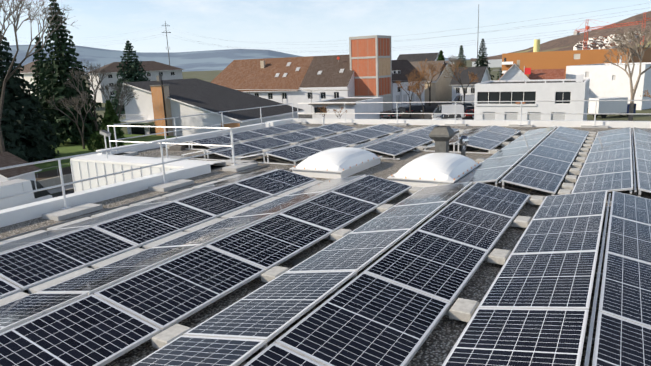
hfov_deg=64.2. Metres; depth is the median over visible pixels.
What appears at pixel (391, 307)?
pv modules
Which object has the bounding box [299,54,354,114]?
house
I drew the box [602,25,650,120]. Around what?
bare tree
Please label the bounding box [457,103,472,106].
dark car
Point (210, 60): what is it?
blue hills
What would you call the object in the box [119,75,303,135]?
house
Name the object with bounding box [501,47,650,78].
ochre hall
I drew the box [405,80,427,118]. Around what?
orange bare tree
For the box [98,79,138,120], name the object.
bare garden tree
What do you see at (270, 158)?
pv string cable
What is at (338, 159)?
skylight dome shell
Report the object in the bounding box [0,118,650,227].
roof parapet
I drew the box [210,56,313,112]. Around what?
house
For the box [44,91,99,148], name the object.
bare garden tree
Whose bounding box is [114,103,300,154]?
railing
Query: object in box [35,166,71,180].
garden bed
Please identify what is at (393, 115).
silver wagon car
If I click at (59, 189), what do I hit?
pavement strip
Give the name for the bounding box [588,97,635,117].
white truck box
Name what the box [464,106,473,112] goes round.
dark car
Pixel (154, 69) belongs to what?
grey apartment
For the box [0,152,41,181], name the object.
house
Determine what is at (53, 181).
retaining wall
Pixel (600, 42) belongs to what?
village houses
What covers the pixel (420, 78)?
orange bare tree
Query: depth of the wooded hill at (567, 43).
1842.03 m
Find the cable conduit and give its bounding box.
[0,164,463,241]
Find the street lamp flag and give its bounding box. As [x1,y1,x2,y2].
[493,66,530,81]
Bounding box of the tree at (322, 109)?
[317,105,327,118]
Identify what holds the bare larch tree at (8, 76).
on the terrain at (208, 76)
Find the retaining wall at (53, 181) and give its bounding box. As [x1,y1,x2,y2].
[37,114,315,189]
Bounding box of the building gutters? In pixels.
[234,80,424,102]
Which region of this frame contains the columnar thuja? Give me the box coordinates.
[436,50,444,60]
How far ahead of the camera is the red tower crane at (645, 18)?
428.00 m
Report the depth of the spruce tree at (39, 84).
80.37 m
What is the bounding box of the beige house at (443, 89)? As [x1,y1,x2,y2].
[426,60,453,101]
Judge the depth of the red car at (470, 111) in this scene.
93.71 m
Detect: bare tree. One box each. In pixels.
[395,67,430,117]
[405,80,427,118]
[414,58,444,105]
[443,60,478,102]
[449,55,466,69]
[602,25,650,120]
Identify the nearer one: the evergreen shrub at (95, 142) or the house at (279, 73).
the evergreen shrub at (95, 142)
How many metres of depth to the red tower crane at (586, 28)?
360.34 m
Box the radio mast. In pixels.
[477,7,478,58]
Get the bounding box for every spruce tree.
[0,31,60,162]
[0,85,35,162]
[30,37,51,119]
[37,0,103,146]
[110,41,150,118]
[455,45,465,68]
[474,39,493,79]
[497,69,502,79]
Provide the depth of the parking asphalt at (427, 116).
101.11 m
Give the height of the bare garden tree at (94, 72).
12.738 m
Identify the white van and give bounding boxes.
[0,178,51,209]
[452,95,474,105]
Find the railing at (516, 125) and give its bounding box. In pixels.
[290,100,650,127]
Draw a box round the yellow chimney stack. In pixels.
[533,39,539,51]
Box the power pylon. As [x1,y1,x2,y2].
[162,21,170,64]
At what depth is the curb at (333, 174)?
13.45 m
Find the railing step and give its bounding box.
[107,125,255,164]
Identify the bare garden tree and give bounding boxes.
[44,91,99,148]
[64,59,112,130]
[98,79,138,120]
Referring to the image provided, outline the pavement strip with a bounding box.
[47,108,397,193]
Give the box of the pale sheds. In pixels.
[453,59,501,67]
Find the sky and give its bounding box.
[0,0,650,59]
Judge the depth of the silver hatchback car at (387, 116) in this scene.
96.24 m
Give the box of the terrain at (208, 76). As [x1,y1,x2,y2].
[51,60,650,194]
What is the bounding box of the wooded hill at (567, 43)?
[471,11,650,60]
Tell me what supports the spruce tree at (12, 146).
on the terrain at (208, 76)
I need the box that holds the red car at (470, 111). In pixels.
[464,109,473,118]
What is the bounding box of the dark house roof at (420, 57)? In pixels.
[397,53,438,61]
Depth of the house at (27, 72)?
148.91 m
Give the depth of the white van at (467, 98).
114.65 m
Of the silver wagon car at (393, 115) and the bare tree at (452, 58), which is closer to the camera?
the silver wagon car at (393, 115)
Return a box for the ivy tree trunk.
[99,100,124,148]
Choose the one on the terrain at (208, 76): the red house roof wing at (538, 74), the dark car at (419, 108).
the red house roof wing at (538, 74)
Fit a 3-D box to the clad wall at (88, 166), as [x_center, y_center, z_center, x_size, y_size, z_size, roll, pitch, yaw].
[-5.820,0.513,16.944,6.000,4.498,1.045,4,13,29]
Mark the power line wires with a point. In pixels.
(428, 38)
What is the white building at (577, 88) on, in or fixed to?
on the terrain at (208, 76)
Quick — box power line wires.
[10,3,650,52]
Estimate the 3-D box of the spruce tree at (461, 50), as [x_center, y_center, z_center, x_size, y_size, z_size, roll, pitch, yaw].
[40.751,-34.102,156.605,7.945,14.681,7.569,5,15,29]
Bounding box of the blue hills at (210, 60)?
[0,44,470,77]
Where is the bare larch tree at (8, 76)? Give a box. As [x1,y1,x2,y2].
[0,0,79,152]
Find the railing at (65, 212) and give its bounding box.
[0,129,257,220]
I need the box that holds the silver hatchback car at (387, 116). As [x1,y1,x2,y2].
[380,110,389,118]
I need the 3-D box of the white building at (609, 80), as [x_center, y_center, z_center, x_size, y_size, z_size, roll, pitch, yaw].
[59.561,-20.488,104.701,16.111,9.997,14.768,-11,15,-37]
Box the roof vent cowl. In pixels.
[429,126,454,152]
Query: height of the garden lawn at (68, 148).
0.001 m
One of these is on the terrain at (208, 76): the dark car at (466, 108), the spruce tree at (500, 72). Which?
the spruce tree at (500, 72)
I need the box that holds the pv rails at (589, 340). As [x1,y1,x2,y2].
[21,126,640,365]
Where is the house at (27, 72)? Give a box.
[14,60,58,95]
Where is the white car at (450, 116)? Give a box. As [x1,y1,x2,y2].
[432,114,461,119]
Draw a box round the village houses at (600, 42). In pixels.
[573,30,648,49]
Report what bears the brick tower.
on the terrain at (208, 76)
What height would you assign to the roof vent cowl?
1.060 m
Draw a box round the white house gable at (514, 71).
[498,60,529,79]
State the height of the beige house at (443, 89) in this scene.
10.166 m
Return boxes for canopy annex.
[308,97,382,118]
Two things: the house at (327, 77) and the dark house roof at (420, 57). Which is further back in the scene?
the dark house roof at (420, 57)
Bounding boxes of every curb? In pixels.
[290,156,382,178]
[387,162,481,187]
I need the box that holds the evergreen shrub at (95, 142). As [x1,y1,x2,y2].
[87,131,108,150]
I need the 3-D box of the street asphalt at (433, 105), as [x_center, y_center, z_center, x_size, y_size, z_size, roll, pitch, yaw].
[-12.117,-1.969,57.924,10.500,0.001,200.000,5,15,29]
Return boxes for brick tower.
[349,35,391,110]
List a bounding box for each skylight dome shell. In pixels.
[295,147,377,170]
[392,153,476,180]
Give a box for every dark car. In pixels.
[396,106,412,114]
[408,105,425,112]
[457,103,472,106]
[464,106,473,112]
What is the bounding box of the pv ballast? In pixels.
[0,127,595,348]
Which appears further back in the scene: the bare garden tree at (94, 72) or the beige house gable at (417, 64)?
the beige house gable at (417, 64)
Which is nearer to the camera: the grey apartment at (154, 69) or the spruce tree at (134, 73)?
the spruce tree at (134, 73)
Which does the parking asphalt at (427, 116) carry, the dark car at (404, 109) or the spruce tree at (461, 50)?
the dark car at (404, 109)
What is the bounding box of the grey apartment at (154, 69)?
[85,61,184,102]
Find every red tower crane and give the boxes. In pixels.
[573,19,640,49]
[640,12,648,44]
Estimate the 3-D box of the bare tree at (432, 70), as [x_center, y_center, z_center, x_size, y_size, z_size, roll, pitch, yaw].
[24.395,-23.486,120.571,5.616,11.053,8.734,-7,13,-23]
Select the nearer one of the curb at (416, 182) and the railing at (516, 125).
the curb at (416, 182)
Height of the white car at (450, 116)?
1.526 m
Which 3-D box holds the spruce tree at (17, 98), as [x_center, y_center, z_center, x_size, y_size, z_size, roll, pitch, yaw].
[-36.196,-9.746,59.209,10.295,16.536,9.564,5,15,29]
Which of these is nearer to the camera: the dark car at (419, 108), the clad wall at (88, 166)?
the clad wall at (88, 166)
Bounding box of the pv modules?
[0,123,650,365]
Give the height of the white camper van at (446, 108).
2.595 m
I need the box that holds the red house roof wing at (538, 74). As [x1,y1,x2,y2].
[528,69,564,79]
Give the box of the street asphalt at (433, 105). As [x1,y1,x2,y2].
[52,100,451,197]
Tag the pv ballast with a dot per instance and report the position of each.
(461, 309)
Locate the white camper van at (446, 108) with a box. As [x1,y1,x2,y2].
[431,104,463,117]
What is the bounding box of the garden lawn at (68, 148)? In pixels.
[33,134,179,172]
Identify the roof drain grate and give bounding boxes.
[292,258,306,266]
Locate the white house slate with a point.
(483, 74)
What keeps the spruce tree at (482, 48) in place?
on the terrain at (208, 76)
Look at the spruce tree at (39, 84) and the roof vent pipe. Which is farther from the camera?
the spruce tree at (39, 84)
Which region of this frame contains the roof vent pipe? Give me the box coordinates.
[459,135,468,155]
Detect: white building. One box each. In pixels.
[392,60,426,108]
[474,74,589,120]
[566,56,650,109]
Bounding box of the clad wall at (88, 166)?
[70,130,225,192]
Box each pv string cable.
[242,156,296,164]
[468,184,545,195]
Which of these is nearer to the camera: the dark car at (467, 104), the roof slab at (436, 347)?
the roof slab at (436, 347)
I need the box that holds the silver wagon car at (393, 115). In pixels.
[386,110,400,118]
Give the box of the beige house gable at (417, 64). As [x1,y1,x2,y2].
[410,60,444,101]
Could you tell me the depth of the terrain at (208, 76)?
155.60 m
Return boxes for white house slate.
[450,67,490,101]
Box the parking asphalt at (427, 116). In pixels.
[298,107,473,119]
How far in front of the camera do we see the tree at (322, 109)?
83.69 m
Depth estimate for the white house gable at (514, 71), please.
99.55 m
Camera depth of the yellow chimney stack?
268.68 m
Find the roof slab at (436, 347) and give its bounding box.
[0,124,650,365]

